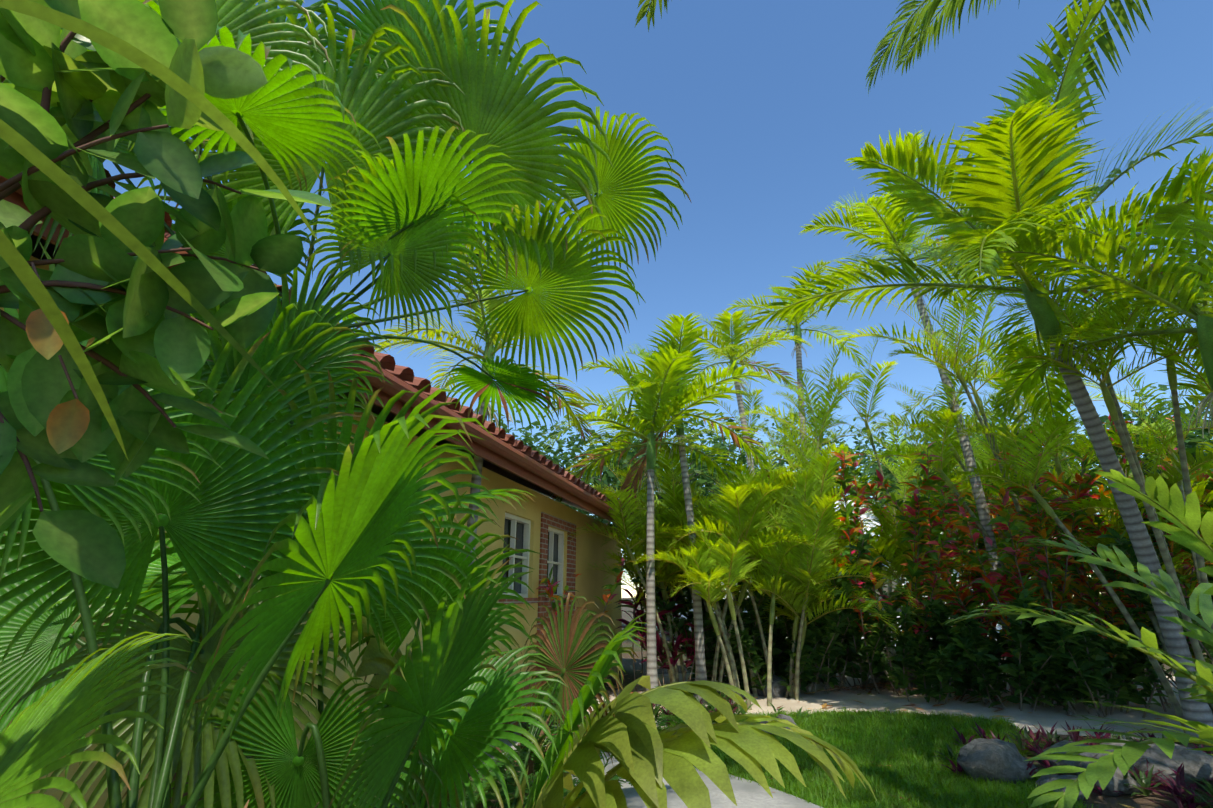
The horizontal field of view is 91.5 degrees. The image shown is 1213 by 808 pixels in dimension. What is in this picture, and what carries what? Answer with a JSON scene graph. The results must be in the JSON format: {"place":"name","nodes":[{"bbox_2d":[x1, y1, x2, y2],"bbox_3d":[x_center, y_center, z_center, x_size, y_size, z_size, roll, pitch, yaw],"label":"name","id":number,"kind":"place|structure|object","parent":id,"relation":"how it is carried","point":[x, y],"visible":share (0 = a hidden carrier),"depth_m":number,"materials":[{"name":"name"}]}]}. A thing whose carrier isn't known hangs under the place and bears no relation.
{"place":"outdoors","nodes":[
{"label":"outdoors","id":0,"kind":"place"},
{"bbox_2d":[468,732,822,807],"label":"walkway path","id":1,"kind":"structure","parent":0,"point":[752,794],"depth_m":4.42,"materials":[{"name":"concrete"}]},
{"bbox_2d":[103,0,1212,597],"label":"sky","id":2,"kind":"structure","parent":0,"point":[763,105],"materials":[{"name":"blue"}]},
{"bbox_2d":[374,598,1212,807],"bbox_3d":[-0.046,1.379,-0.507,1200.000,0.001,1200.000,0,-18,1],"label":"ground","id":3,"kind":"structure","parent":0,"point":[1135,800],"depth_m":6.07,"materials":[{"name":"brown soil"}]},
{"bbox_2d":[0,0,331,588],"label":"broadleaf tree","id":4,"kind":"object","parent":3,"relation":"on","point":[121,292],"visible":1,"depth_m":0.81,"materials":[{"name":"green plant"}]},
{"bbox_2d":[0,242,490,807],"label":"young fan palm","id":5,"kind":"object","parent":3,"relation":"on","point":[214,500],"visible":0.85,"depth_m":1.41,"materials":[{"name":"green plant"}]},
{"bbox_2d":[0,168,643,807],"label":"house","id":6,"kind":"structure","parent":3,"relation":"on","point":[542,524],"depth_m":6.97,"materials":[{"name":"yellow paint"}]},
{"bbox_2d":[86,283,567,807],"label":"young fan palm","id":7,"kind":"object","parent":3,"relation":"on","point":[456,689],"visible":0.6,"depth_m":1.71,"materials":[{"name":"green plant"}]},
{"bbox_2d":[2,0,690,807],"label":"tall fan palm","id":8,"kind":"object","parent":3,"relation":"on","point":[406,118],"visible":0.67,"depth_m":2.72,"materials":[{"name":"green plant"}]},
{"bbox_2d":[363,789,488,807],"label":"fern","id":9,"kind":"object","parent":3,"relation":"on","point":[475,792],"visible":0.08,"depth_m":3.60,"materials":[{"name":"green plant"}]},
{"bbox_2d":[395,736,531,807],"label":"fern","id":10,"kind":"object","parent":3,"relation":"on","point":[485,783],"visible":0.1,"depth_m":4.40,"materials":[{"name":"green plant"}]},
{"bbox_2d":[309,489,648,807],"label":"young fan palm","id":11,"kind":"object","parent":3,"relation":"on","point":[562,640],"visible":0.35,"depth_m":2.32,"materials":[{"name":"green plant"}]},
{"bbox_2d":[374,228,603,751],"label":"feather palm","id":12,"kind":"structure","parent":3,"relation":"on","point":[490,306],"depth_m":6.15,"materials":[{"name":"green plant"}]},
{"bbox_2d":[467,733,552,807],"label":"fern","id":13,"kind":"object","parent":3,"relation":"on","point":[509,778],"visible":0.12,"depth_m":3.49,"materials":[{"name":"green plant"}]},
{"bbox_2d":[467,694,575,798],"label":"fern","id":14,"kind":"object","parent":3,"relation":"on","point":[536,765],"visible":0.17,"depth_m":4.86,"materials":[{"name":"green plant"}]},
{"bbox_2d":[473,402,589,516],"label":"tree","id":15,"kind":"object","parent":3,"relation":"on","point":[527,439],"visible":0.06,"depth_m":25.94,"materials":[{"name":"green plant"}]},
{"bbox_2d":[482,668,614,781],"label":"fern","id":16,"kind":"object","parent":3,"relation":"on","point":[535,708],"visible":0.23,"depth_m":4.78,"materials":[{"name":"green plant"}]},
{"bbox_2d":[486,694,610,731],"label":"fern","id":17,"kind":"object","parent":3,"relation":"on","point":[524,725],"visible":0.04,"depth_m":6.62,"materials":[{"name":"green plant"}]},
{"bbox_2d":[513,725,631,807],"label":"fern","id":18,"kind":"object","parent":3,"relation":"on","point":[583,789],"visible":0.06,"depth_m":4.17,"materials":[{"name":"green plant"}]},
{"bbox_2d":[537,558,634,678],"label":"croton shrub","id":19,"kind":"object","parent":3,"relation":"on","point":[550,589],"depth_m":8.47,"materials":[{"name":"red plant"}]},
{"bbox_2d":[330,613,876,807],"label":"young palm","id":20,"kind":"object","parent":3,"relation":"on","point":[639,747],"visible":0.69,"depth_m":2.16,"materials":[{"name":"green plant"}]},
{"bbox_2d":[513,401,703,565],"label":"tree","id":21,"kind":"object","parent":3,"relation":"on","point":[561,442],"visible":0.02,"depth_m":28.88,"materials":[{"name":"green plant"}]},
{"bbox_2d":[603,717,674,752],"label":"fern","id":22,"kind":"object","parent":3,"relation":"on","point":[661,722],"visible":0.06,"depth_m":5.79,"materials":[{"name":"green plant"}]},
{"bbox_2d":[540,331,753,707],"bbox_3d":[0.701,1.550,9.226,3.369,5.790,3.595,0,-18,1],"label":"feather palm","id":23,"kind":"object","parent":3,"relation":"on","point":[652,416],"visible":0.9,"depth_m":9.24,"materials":[{"name":"green plant"}]},
{"bbox_2d":[635,0,666,31],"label":"coconut palm","id":24,"kind":"object","parent":3,"relation":"on","point":[651,5],"visible":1,"depth_m":5.80,"materials":[{"name":"green plant"}]},
{"bbox_2d":[614,579,689,690],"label":"ti plant","id":25,"kind":"object","parent":3,"relation":"on","point":[674,597],"visible":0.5,"depth_m":9.98,"materials":[{"name":"red plant"}]},
{"bbox_2d":[559,420,760,640],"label":"tree","id":26,"kind":"object","parent":3,"relation":"on","point":[608,477],"visible":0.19,"depth_m":21.01,"materials":[{"name":"green plant"}]},
{"bbox_2d":[614,608,714,685],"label":"ti plant","id":27,"kind":"object","parent":3,"relation":"on","point":[673,650],"visible":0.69,"depth_m":9.28,"materials":[{"name":"red plant"}]},
{"bbox_2d":[564,470,788,693],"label":"areca palm","id":28,"kind":"object","parent":3,"relation":"on","point":[627,546],"visible":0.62,"depth_m":9.46,"materials":[{"name":"green plant"}]},
{"bbox_2d":[578,312,780,702],"bbox_3d":[1.172,1.535,9.634,3.393,6.071,3.523,0,-18,1],"label":"feather palm","id":29,"kind":"object","parent":3,"relation":"on","point":[687,339],"visible":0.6,"depth_m":9.79,"materials":[{"name":"green plant"}]},
{"bbox_2d":[588,409,796,550],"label":"tree","id":30,"kind":"object","parent":3,"relation":"on","point":[742,458],"visible":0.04,"depth_m":27.17,"materials":[{"name":"green plant"}]},
{"bbox_2d":[634,584,784,650],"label":"hedge shrub","id":31,"kind":"object","parent":3,"relation":"on","point":[666,630],"visible":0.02,"depth_m":12.38,"materials":[{"name":"green plant"}]},
{"bbox_2d":[631,495,834,709],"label":"areca palm","id":32,"kind":"object","parent":3,"relation":"on","point":[702,561],"visible":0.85,"depth_m":8.45,"materials":[{"name":"green plant"}]},
{"bbox_2d":[585,438,885,681],"bbox_3d":[1.987,2.537,10.679,5.676,4.824,3.295,-10,-21,29],"label":"palm tree","id":33,"kind":"object","parent":3,"relation":"on","point":[673,496],"visible":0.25,"depth_m":10.66,"materials":[{"name":"green plant"}]},
{"bbox_2d":[670,308,813,614],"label":"feather palm","id":34,"kind":"object","parent":3,"relation":"on","point":[730,351],"visible":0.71,"depth_m":14.26,"materials":[{"name":"green plant"}]},
{"bbox_2d":[630,548,854,680],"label":"hedge shrub","id":35,"kind":"object","parent":3,"relation":"on","point":[679,623],"visible":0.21,"depth_m":9.78,"materials":[{"name":"green plant"}]},
{"bbox_2d":[705,599,827,697],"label":"hedge shrub","id":36,"kind":"object","parent":3,"relation":"on","point":[816,635],"visible":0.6,"depth_m":9.19,"materials":[{"name":"green plant"}]},
{"bbox_2d":[637,464,919,699],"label":"palm tree","id":37,"kind":"object","parent":3,"relation":"on","point":[808,558],"visible":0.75,"depth_m":8.82,"materials":[{"name":"green plant"}]},
{"bbox_2d":[678,534,898,693],"bbox_3d":[3.368,3.679,10.305,3.588,2.423,2.992,-15,-23,38],"label":"hedge shrub","id":38,"kind":"object","parent":3,"relation":"on","point":[834,628],"visible":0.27,"depth_m":9.31,"materials":[{"name":"green plant"}]},
{"bbox_2d":[689,407,889,495],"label":"tree","id":39,"kind":"object","parent":3,"relation":"on","point":[780,460],"visible":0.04,"depth_m":31.05,"materials":[{"name":"green plant"}]},
{"bbox_2d":[722,260,869,625],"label":"feather palm","id":40,"kind":"object","parent":3,"relation":"on","point":[797,330],"visible":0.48,"depth_m":15.96,"materials":[{"name":"green plant"}]},
{"bbox_2d":[734,338,900,621],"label":"areca palm","id":41,"kind":"object","parent":3,"relation":"on","point":[821,420],"visible":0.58,"depth_m":12.29,"materials":[{"name":"green plant"}]},
{"bbox_2d":[685,356,978,660],"bbox_3d":[5.661,2.560,15.048,6.629,7.479,5.458,-9,-20,27],"label":"areca palm","id":42,"kind":"object","parent":3,"relation":"on","point":[907,463],"visible":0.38,"depth_m":15.05,"materials":[{"name":"green plant"}]},
{"bbox_2d":[672,461,1007,686],"bbox_3d":[3.715,3.066,11.172,5.507,4.124,4.520,0,-18,1],"label":"palm tree","id":43,"kind":"object","parent":3,"relation":"on","point":[891,540],"visible":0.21,"depth_m":10.23,"materials":[{"name":"green plant"}]},
{"bbox_2d":[480,668,1201,807],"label":"fallen leaves","id":44,"kind":"object","parent":3,"relation":"on","point":[853,687],"visible":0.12,"depth_m":8.54,"materials":[{"name":"brown plant"}]},
{"bbox_2d":[785,662,916,688],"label":"shrub","id":45,"kind":"object","parent":3,"relation":"on","point":[877,679],"visible":0.02,"depth_m":9.91,"materials":[{"name":"plant"}]},
{"bbox_2d":[656,500,1055,645],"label":"neighbor house","id":46,"kind":"structure","parent":3,"relation":"on","point":[893,582],"depth_m":18.37,"materials":[{"name":"white paint"}]},
{"bbox_2d":[780,566,935,690],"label":"hedge shrub","id":47,"kind":"object","parent":3,"relation":"on","point":[881,634],"visible":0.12,"depth_m":9.51,"materials":[{"name":"green plant"}]},
{"bbox_2d":[813,446,962,695],"bbox_3d":[4.991,2.704,9.771,2.712,3.943,3.360,-3,-18,9],"label":"croton shrub","id":48,"kind":"object","parent":3,"relation":"on","point":[917,568],"visible":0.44,"depth_m":9.28,"materials":[{"name":"green plant"}]},
{"bbox_2d":[816,509,968,674],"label":"shrub","id":49,"kind":"object","parent":3,"relation":"on","point":[864,531],"visible":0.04,"depth_m":11.21,"materials":[{"name":"green plant"}]},
{"bbox_2d":[785,130,1030,697],"bbox_3d":[5.876,-0.200,10.682,4.512,10.019,4.420,0,-18,1],"label":"feather palm","id":50,"kind":"object","parent":3,"relation":"on","point":[889,222],"visible":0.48,"depth_m":11.30,"materials":[{"name":"green plant"}]},
{"bbox_2d":[861,558,982,654],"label":"hedge shrub","id":51,"kind":"object","parent":3,"relation":"on","point":[885,592],"depth_m":15.25,"materials":[{"name":"green plant"}]},
{"bbox_2d":[836,595,1010,703],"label":"hedge shrub","id":52,"kind":"object","parent":3,"relation":"on","point":[938,664],"visible":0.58,"depth_m":8.58,"materials":[{"name":"green plant"}]},
{"bbox_2d":[826,403,1054,500],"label":"tree","id":53,"kind":"object","parent":3,"relation":"on","point":[859,449],"visible":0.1,"depth_m":26.76,"materials":[{"name":"green plant"}]},
{"bbox_2d":[832,412,1078,547],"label":"tree","id":54,"kind":"object","parent":3,"relation":"on","point":[893,479],"visible":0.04,"depth_m":20.44,"materials":[{"name":"green plant"}]},
{"bbox_2d":[769,300,1147,678],"bbox_3d":[7.247,1.289,11.411,6.997,7.651,5.347,10,-21,-29],"label":"areca palm","id":55,"kind":"object","parent":3,"relation":"on","point":[983,456],"visible":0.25,"depth_m":11.60,"materials":[{"name":"green plant"}]},
{"bbox_2d":[822,441,1111,690],"bbox_3d":[6.073,2.798,9.903,3.403,3.847,4.871,7,-19,-21],"label":"croton shrub","id":56,"kind":"object","parent":3,"relation":"on","point":[989,597],"visible":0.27,"depth_m":9.28,"materials":[{"name":"green plant"}]},
{"bbox_2d":[862,463,1079,689],"bbox_3d":[6.357,3.155,11.019,3.735,3.857,3.444,0,-18,1],"label":"croton shrub","id":57,"kind":"object","parent":3,"relation":"on","point":[871,488],"visible":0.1,"depth_m":10.27,"materials":[{"name":"red plant"}]},
{"bbox_2d":[733,0,1212,737],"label":"feather palm","id":58,"kind":"object","parent":3,"relation":"on","point":[1019,162],"visible":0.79,"depth_m":6.54,"materials":[{"name":"green plant"}]},
{"bbox_2d":[871,422,1099,705],"bbox_3d":[5.745,2.550,9.261,2.713,3.921,3.384,0,-18,1],"label":"croton shrub","id":59,"kind":"object","parent":3,"relation":"on","point":[1010,552],"visible":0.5,"depth_m":8.38,"materials":[{"name":"green plant"}]},
{"bbox_2d":[905,571,1072,620],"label":"hedge shrub","id":60,"kind":"object","parent":3,"relation":"on","point":[953,592],"visible":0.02,"depth_m":12.64,"materials":[{"name":"green plant"}]},
{"bbox_2d":[922,599,1082,711],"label":"hedge shrub","id":61,"kind":"object","parent":3,"relation":"on","point":[988,683],"visible":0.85,"depth_m":8.06,"materials":[{"name":"green plant"}]},
{"bbox_2d":[911,387,1094,527],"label":"tree","id":62,"kind":"object","parent":3,"relation":"on","point":[964,403],"depth_m":28.54,"materials":[{"name":"green plant"}]},
{"bbox_2d":[830,268,1184,702],"bbox_3d":[6.897,1.221,10.312,4.391,7.097,6.261,-12,-21,32],"label":"areca palm","id":63,"kind":"object","parent":3,"relation":"on","point":[954,357],"visible":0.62,"depth_m":9.71,"materials":[{"name":"green plant"}]},
{"bbox_2d":[865,0,1152,199],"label":"palm fronds","id":64,"kind":"object","parent":3,"relation":"on","point":[1106,44],"visible":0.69,"depth_m":7.15,"materials":[{"name":"green plant"}]},
{"bbox_2d":[916,216,1212,732],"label":"areca palm","id":65,"kind":"object","parent":3,"relation":"on","point":[1105,317],"visible":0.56,"depth_m":6.76,"materials":[{"name":"green plant"}]},
{"bbox_2d":[927,455,1212,699],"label":"croton shrub","id":66,"kind":"object","parent":3,"relation":"on","point":[953,527],"visible":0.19,"depth_m":9.81,"materials":[{"name":"red plant"}]},
{"bbox_2d":[950,720,1194,751],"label":"groundcover plants","id":67,"kind":"object","parent":3,"relation":"on","point":[1051,741],"visible":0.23,"depth_m":5.98,"materials":[{"name":"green plant"}]},
{"bbox_2d":[945,525,1199,682],"bbox_3d":[9.452,3.696,11.843,5.113,3.343,5.303,-9,-20,26],"label":"hedge shrub","id":68,"kind":"object","parent":3,"relation":"on","point":[1075,605],"depth_m":11.94,"materials":[{"name":"green plant"}]},
{"bbox_2d":[933,726,1212,807],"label":"groundcover plants","id":69,"kind":"object","parent":3,"relation":"on","point":[1183,791],"visible":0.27,"depth_m":4.58,"materials":[{"name":"purple plant"}]},
{"bbox_2d":[987,460,1159,700],"bbox_3d":[7.861,2.717,9.488,2.953,3.743,3.092,-10,-21,29],"label":"croton shrub","id":70,"kind":"object","parent":3,"relation":"on","point":[1104,590],"visible":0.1,"depth_m":9.25,"materials":[{"name":"red plant"}]},
{"bbox_2d":[944,469,1212,807],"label":"young palm","id":71,"kind":"object","parent":3,"relation":"on","point":[1186,518],"visible":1,"depth_m":3.45,"materials":[{"name":"green plant"}]},
{"bbox_2d":[948,145,1212,437],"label":"feather palm","id":72,"kind":"object","parent":3,"relation":"on","point":[1184,286],"visible":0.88,"depth_m":5.53,"materials":[{"name":"green plant"}]},
{"bbox_2d":[985,406,1212,706],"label":"croton shrub","id":73,"kind":"object","parent":3,"relation":"on","point":[1055,481],"visible":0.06,"depth_m":8.47,"materials":[{"name":"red plant"}]},
{"bbox_2d":[987,416,1212,711],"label":"croton shrub","id":74,"kind":"object","parent":3,"relation":"on","point":[1184,582],"visible":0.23,"depth_m":8.34,"materials":[{"name":"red plant"}]},
{"bbox_2d":[1005,588,1199,717],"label":"hedge shrub","id":75,"kind":"object","parent":3,"relation":"on","point":[1092,674],"visible":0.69,"depth_m":7.63,"materials":[{"name":"green plant"}]},
{"bbox_2d":[1010,523,1205,688],"bbox_3d":[9.450,3.075,9.736,4.157,3.221,4.810,0,-18,1],"label":"hedge shrub","id":76,"kind":"object","parent":3,"relation":"on","point":[1100,596],"visible":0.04,"depth_m":9.85,"materials":[{"name":"green plant"}]},
{"bbox_2d":[1024,384,1212,537],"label":"tree","id":77,"kind":"object","parent":3,"relation":"on","point":[1192,440],"visible":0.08,"depth_m":17.76,"materials":[{"name":"green plant"}]},
{"bbox_2d":[1047,386,1212,659],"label":"palm tree","id":78,"kind":"object","parent":3,"relation":"on","point":[1105,503],"visible":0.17,"depth_m":7.94,"materials":[{"name":"green plant"}]},
{"bbox_2d":[1073,384,1212,484],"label":"tree","id":79,"kind":"object","parent":3,"relation":"on","point":[1192,406],"depth_m":24.59,"materials":[{"name":"green plant"}]},
{"bbox_2d":[1091,506,1212,672],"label":"hedge shrub","id":80,"kind":"object","parent":3,"relation":"on","point":[1122,543],"visible":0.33,"depth_m":7.41,"materials":[{"name":"green plant"}]},
{"bbox_2d":[657,706,1097,807],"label":"lawn","id":81,"kind":"structure","parent":0,"point":[889,789],"depth_m":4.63,"materials":[{"name":"green plant"}]},
{"bbox_2d":[655,686,734,724],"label":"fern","id":82,"kind":"object","parent":81,"relation":"on","point":[677,720],"visible":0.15,"depth_m":6.76,"materials":[{"name":"green plant"}]},
{"bbox_2d":[760,714,796,735],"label":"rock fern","id":83,"kind":"object","parent":81,"relation":"on","point":[785,717],"visible":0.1,"depth_m":6.56,"materials":[{"name":"grey stone"}]},
{"bbox_2d":[957,738,1212,800],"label":"rocks","id":84,"kind":"object","parent":81,"relation":"on","point":[996,759],"depth_m":4.81,"materials":[{"name":"grey stone"}]},
{"bbox_2d":[556,671,1202,738],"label":"sand path","id":85,"kind":"structure","parent":0,"point":[1047,717],"depth_m":8.17,"materials":[{"name":"beige sand"}]},
{"bbox_2d":[603,691,813,725],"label":"groundcover plants","id":86,"kind":"object","parent":85,"relation":"on","point":[734,707],"visible":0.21,"depth_m":7.57,"materials":[{"name":"green plant"}]},
{"bbox_2d":[722,672,788,697],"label":"rocks","id":87,"kind":"object","parent":85,"relation":"on","point":[778,690],"visible":0.15,"depth_m":9.07,"materials":[{"name":"grey stone"}]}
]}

